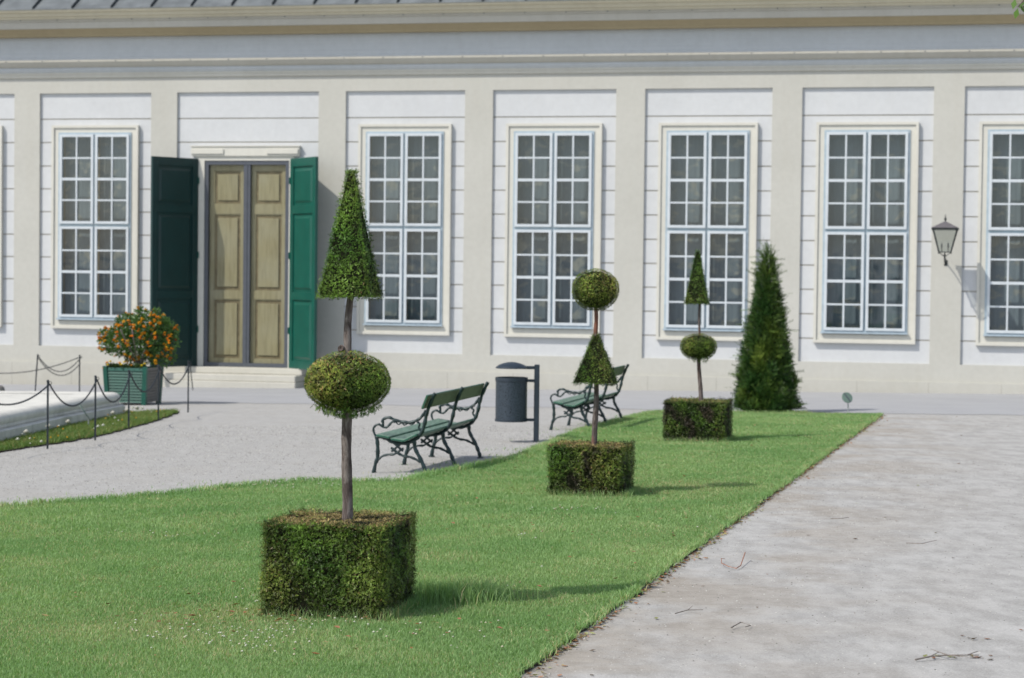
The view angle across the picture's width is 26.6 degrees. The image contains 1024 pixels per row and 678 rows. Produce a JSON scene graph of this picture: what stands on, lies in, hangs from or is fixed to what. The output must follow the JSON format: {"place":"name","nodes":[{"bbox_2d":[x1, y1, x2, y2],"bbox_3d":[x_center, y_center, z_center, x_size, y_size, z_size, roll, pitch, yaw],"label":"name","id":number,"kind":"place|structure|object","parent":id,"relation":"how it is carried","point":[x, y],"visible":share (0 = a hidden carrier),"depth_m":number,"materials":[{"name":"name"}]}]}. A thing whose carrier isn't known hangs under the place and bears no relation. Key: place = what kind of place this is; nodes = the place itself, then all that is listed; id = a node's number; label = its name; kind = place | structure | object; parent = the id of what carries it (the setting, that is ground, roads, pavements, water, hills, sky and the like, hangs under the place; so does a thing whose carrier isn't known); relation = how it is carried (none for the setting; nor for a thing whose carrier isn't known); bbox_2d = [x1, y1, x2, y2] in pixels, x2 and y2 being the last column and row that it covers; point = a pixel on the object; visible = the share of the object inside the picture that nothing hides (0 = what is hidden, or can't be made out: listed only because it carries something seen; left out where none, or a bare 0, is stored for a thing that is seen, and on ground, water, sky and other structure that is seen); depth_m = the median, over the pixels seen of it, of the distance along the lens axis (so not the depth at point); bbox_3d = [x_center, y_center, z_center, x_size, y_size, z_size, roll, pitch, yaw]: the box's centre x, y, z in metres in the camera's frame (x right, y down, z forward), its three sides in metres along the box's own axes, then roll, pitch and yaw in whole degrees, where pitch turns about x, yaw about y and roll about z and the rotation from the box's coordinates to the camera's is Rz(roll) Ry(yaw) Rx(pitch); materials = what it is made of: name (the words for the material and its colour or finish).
{"place":"outdoors","nodes":[
{"label":"outdoors","id":0,"kind":"place"},
{"bbox_2d":[0,409,883,677],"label":"lawn","id":1,"kind":"structure","parent":0,"point":[465,638],"depth_m":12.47,"materials":[{"name":"plant"}]},
{"bbox_2d":[256,168,418,619],"bbox_3d":[-0.941,0.296,11.923,0.746,2.478,0.756,1,2,12],"label":"topiary yew","id":2,"kind":"object","parent":1,"relation":"on","point":[336,560],"visible":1,"depth_m":11.73,"materials":[{"name":"green plant"}]},
{"bbox_2d":[97,481,698,654],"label":"clover flowers","id":3,"kind":"object","parent":1,"relation":"on","point":[300,617],"visible":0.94,"depth_m":11.08,"materials":[{"name":"white plant"}]},
{"bbox_2d":[41,415,1021,677],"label":"fallen leaves","id":4,"kind":"object","parent":1,"relation":"on","point":[617,577],"visible":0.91,"depth_m":12.96,"materials":[{"name":"brown plant"}]},
{"bbox_2d":[545,268,636,495],"bbox_3d":[0.728,0.393,19.482,0.739,2.076,0.751,1,2,12],"label":"topiary yew","id":5,"kind":"object","parent":1,"relation":"on","point":[594,464],"visible":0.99,"depth_m":19.27,"materials":[{"name":"green plant"}]},
{"bbox_2d":[661,250,734,441],"bbox_3d":[2.362,0.098,27.371,0.866,2.478,0.853,1,2,12],"label":"topiary yew","id":6,"kind":"object","parent":1,"relation":"on","point":[690,418],"visible":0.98,"depth_m":27.12,"materials":[{"name":"green plant"}]},
{"bbox_2d":[0,401,1023,504],"bbox_3d":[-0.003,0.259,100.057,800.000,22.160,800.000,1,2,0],"label":"ground","id":7,"kind":"structure","parent":0,"point":[242,415],"depth_m":25.93,"materials":[{"name":"grey gravel"}]},
{"bbox_2d":[46,380,51,448],"bbox_3d":[-5.560,0.954,25.975,0.065,0.932,0.032,1,2,0],"label":"chain post","id":8,"kind":"object","parent":7,"relation":"on","point":[47,446],"visible":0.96,"depth_m":25.96,"materials":[{"name":"metal"}]},
{"bbox_2d":[0,383,49,405],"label":"chain","id":9,"kind":"object","parent":8,"relation":"hanging from","point":[16,403],"visible":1,"depth_m":25.32,"materials":[{"name":"metal"}]},
{"bbox_2d":[49,379,97,406],"bbox_3d":[-5.430,0.674,26.816,0.030,0.339,1.738,1,2,8],"label":"chain","id":10,"kind":"object","parent":8,"relation":"hanging from","point":[75,405],"visible":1,"depth_m":26.87,"materials":[{"name":"metal"}]},
{"bbox_2d":[0,391,124,441],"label":"stone basin","id":11,"kind":"object","parent":7,"relation":"on","point":[30,415],"visible":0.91,"depth_m":30.50,"materials":[{"name":"grey stone"}]},
{"bbox_2d":[0,407,179,452],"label":"grass verge","id":12,"kind":"object","parent":7,"relation":"on","point":[1,451],"depth_m":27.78,"materials":[{"name":"green plant"}]},
{"bbox_2d":[16,406,160,443],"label":"dandelion clocks","id":13,"kind":"object","parent":12,"relation":"on","point":[26,431],"visible":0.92,"depth_m":29.45,"materials":[{"name":"white plant"}]},
{"bbox_2d":[94,375,98,439],"bbox_3d":[-5.316,0.930,27.675,0.065,0.932,0.032,1,2,0],"label":"chain post","id":14,"kind":"object","parent":7,"relation":"on","point":[95,376],"visible":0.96,"depth_m":27.66,"materials":[{"name":"metal"}]},
{"bbox_2d":[97,374,130,402],"bbox_3d":[-5.313,0.660,28.902,0.030,0.387,2.492,1,2,0],"label":"chain","id":15,"kind":"object","parent":14,"relation":"hanging from","point":[124,389],"visible":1,"depth_m":29.05,"materials":[{"name":"metal"}]},
{"bbox_2d":[128,370,131,428],"bbox_3d":[-5.325,0.894,30.145,0.065,0.932,0.032,1,2,0],"label":"chain post","id":16,"kind":"object","parent":7,"relation":"on","point":[129,371],"visible":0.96,"depth_m":30.14,"materials":[{"name":"metal"}]},
{"bbox_2d":[130,368,160,391],"bbox_3d":[-5.299,0.604,31.286,0.030,0.340,2.323,1,2,1],"label":"chain","id":17,"kind":"object","parent":16,"relation":"hanging from","point":[151,385],"visible":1,"depth_m":31.33,"materials":[{"name":"metal"}]},
{"bbox_2d":[102,365,163,404],"bbox_3d":[-6.650,0.806,37.996,0.818,0.680,0.818,1,2,12],"label":"planter box","id":18,"kind":"object","parent":7,"relation":"on","point":[115,380],"visible":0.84,"depth_m":37.66,"materials":[{"name":"wood"}]},
{"bbox_2d":[102,360,147,369],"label":"marigolds","id":19,"kind":"object","parent":18,"relation":"on","point":[124,365],"visible":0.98,"depth_m":37.66,"materials":[{"name":"yellow plant"}]},
{"bbox_2d":[96,306,181,368],"bbox_3d":[-6.518,-0.023,38.025,1.621,1.150,0.982,1,2,12],"label":"lantana bush","id":20,"kind":"object","parent":18,"relation":"on","point":[145,338],"visible":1,"depth_m":37.84,"materials":[{"name":"green plant"}]},
{"bbox_2d":[157,365,161,420],"bbox_3d":[-5.288,0.856,32.445,0.065,0.942,0.032,1,2,0],"label":"chain post","id":21,"kind":"object","parent":7,"relation":"on","point":[158,394],"visible":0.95,"depth_m":32.43,"materials":[{"name":"metal"}]},
{"bbox_2d":[160,363,189,384],"bbox_3d":[-5.247,0.551,33.711,0.030,0.327,2.574,1,2,1],"label":"chain","id":22,"kind":"object","parent":21,"relation":"hanging from","point":[180,379],"visible":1,"depth_m":33.75,"materials":[{"name":"metal"}]},
{"bbox_2d":[187,361,190,412],"bbox_3d":[-5.223,0.820,34.995,0.065,0.942,0.032,1,2,0],"label":"chain post","id":23,"kind":"object","parent":7,"relation":"on","point":[188,391],"visible":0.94,"depth_m":34.99,"materials":[{"name":"metal"}]},
{"bbox_2d":[372,381,488,472],"bbox_3d":[-0.859,0.942,23.344,0.705,0.874,2.540,1,2,12],"label":"park bench","id":24,"kind":"object","parent":7,"relation":"on","point":[412,434],"visible":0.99,"depth_m":23.25,"materials":[{"name":"metal"}]},
{"bbox_2d":[0,0,1023,393],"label":"orangery building","id":25,"kind":"structure","parent":7,"relation":"on","point":[516,164],"depth_m":45.06,"materials":[{"name":"beige paint"}]},
{"bbox_2d":[0,126,3,326],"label":"window","id":26,"kind":"structure","parent":25,"relation":"in","point":[1,127],"depth_m":47.72,"materials":[{"name":"white glass"}]},
{"bbox_2d":[51,125,139,328],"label":"window","id":27,"kind":"structure","parent":25,"relation":"in","point":[95,189],"depth_m":47.38,"materials":[{"name":"white glass"}]},
{"bbox_2d":[203,161,288,367],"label":"door","id":28,"kind":"structure","parent":25,"relation":"in","point":[246,220],"depth_m":46.56,"materials":[{"name":"brown wood"}]},
{"bbox_2d":[356,124,451,335],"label":"window","id":29,"kind":"structure","parent":25,"relation":"in","point":[405,170],"depth_m":45.75,"materials":[{"name":"white glass"}]},
{"bbox_2d":[504,123,602,337],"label":"window","id":30,"kind":"structure","parent":25,"relation":"in","point":[553,185],"depth_m":45.04,"materials":[{"name":"white glass"}]},
{"bbox_2d":[656,122,757,340],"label":"window","id":31,"kind":"structure","parent":25,"relation":"in","point":[708,172],"depth_m":44.31,"materials":[{"name":"white glass"}]},
{"bbox_2d":[813,122,918,343],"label":"window","id":32,"kind":"structure","parent":25,"relation":"in","point":[866,190],"depth_m":43.57,"materials":[{"name":"white glass"}]},
{"bbox_2d":[931,214,958,265],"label":"wall lantern","id":33,"kind":"object","parent":25,"relation":"attached to","point":[944,225],"depth_m":42.25,"materials":[{"name":"metal"}]},
{"bbox_2d":[976,121,1023,345],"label":"window","id":34,"kind":"structure","parent":25,"relation":"in","point":[1000,243],"depth_m":42.97,"materials":[{"name":"white glass"}]},
{"bbox_2d":[0,425,1023,677],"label":"pebbles","id":35,"kind":"object","parent":7,"relation":"on","point":[466,461],"visible":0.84,"depth_m":23.01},
{"bbox_2d":[495,362,539,442],"bbox_3d":[0.063,0.846,27.333,0.560,1.114,0.414,1,2,3],"label":"litter bin","id":36,"kind":"object","parent":7,"relation":"on","point":[511,400],"visible":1,"depth_m":27.19,"materials":[{"name":"metal"}]},
{"bbox_2d":[549,364,628,429],"bbox_3d":[1.126,0.831,31.168,0.705,0.874,2.540,1,2,13],"label":"park bench","id":37,"kind":"object","parent":7,"relation":"on","point":[580,400],"visible":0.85,"depth_m":31.01,"materials":[{"name":"green wood"}]},
{"bbox_2d":[726,240,808,411],"bbox_3d":[4.099,-0.216,35.016,1.335,2.931,1.317,-1,3,-45],"label":"conical yew","id":38,"kind":"object","parent":7,"relation":"on","point":[767,379],"visible":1,"depth_m":34.79,"materials":[{"name":"green plant"}]},
{"bbox_2d":[842,392,852,412],"bbox_3d":[5.388,1.056,34.786,0.188,0.397,0.094,0,2,-17],"label":"plant label","id":39,"kind":"object","parent":7,"relation":"on","point":[847,397],"visible":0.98,"depth_m":34.78,"materials":[{"name":"metal"}]},
{"bbox_2d":[0,384,1023,414],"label":"road","id":40,"kind":"structure","parent":0,"point":[936,403],"depth_m":40.46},
{"bbox_2d":[35,354,39,390],"bbox_3d":[-8.714,0.749,39.686,0.115,0.943,0.032,1,2,0],"label":"chain post","id":41,"kind":"object","parent":40,"relation":"on","point":[38,355],"visible":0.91,"depth_m":39.67,"materials":[{"name":"metal"}]},
{"bbox_2d":[79,355,80,391],"bbox_3d":[-7.924,0.754,39.706,0.065,0.932,0.032,1,2,0],"label":"chain post","id":42,"kind":"object","parent":40,"relation":"on","point":[79,372],"visible":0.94,"depth_m":39.69,"materials":[{"name":"metal"}]},
{"bbox_2d":[0,357,78,373],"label":"chain","id":43,"kind":"object","parent":42,"relation":"hanging from","point":[37,369],"visible":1,"depth_m":39.88,"materials":[{"name":"metal"}]},
{"bbox_2d":[39,358,79,375],"bbox_3d":[-8.300,0.513,39.669,0.784,0.336,0.030,1,2,-1],"label":"chain","id":44,"kind":"object","parent":42,"relation":"hanging from","point":[56,374],"visible":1,"depth_m":39.66,"materials":[{"name":"metal"}]},
{"bbox_2d":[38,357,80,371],"bbox_3d":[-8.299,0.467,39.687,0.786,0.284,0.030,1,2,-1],"label":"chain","id":45,"kind":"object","parent":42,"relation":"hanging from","point":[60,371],"visible":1,"depth_m":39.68,"materials":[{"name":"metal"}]},
{"bbox_2d":[520,415,1023,677],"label":"path","id":46,"kind":"structure","parent":0,"point":[940,439],"depth_m":13.38,"materials":[{"name":"grey gravel"}]},
{"bbox_2d":[674,606,702,613],"bbox_3d":[0.970,1.496,11.972,0.216,0.029,0.035,-1,2,-40],"label":"twig","id":47,"kind":"object","parent":46,"relation":"on","point":[688,609],"visible":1,"depth_m":12.00,"materials":[{"name":"brown wood"}]},
{"bbox_2d":[721,552,745,568],"bbox_3d":[1.438,1.452,14.216,0.154,0.044,0.537,1,2,10],"label":"twig","id":48,"kind":"object","parent":46,"relation":"on","point":[733,567],"visible":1,"depth_m":14.15,"materials":[{"name":"brown wood"}]},
{"bbox_2d":[914,649,977,660],"bbox_3d":[2.094,1.525,10.435,0.340,0.021,0.201,1,2,0],"label":"twig","id":49,"kind":"object","parent":46,"relation":"on","point":[934,655],"visible":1,"depth_m":10.41,"materials":[{"name":"brown wood"}]},
{"bbox_2d":[1011,0,1023,17],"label":"tree branch","id":50,"kind":"object","parent":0,"point":[1014,4],"visible":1,"depth_m":18.93,"materials":[{"name":"green plant"}]}
]}

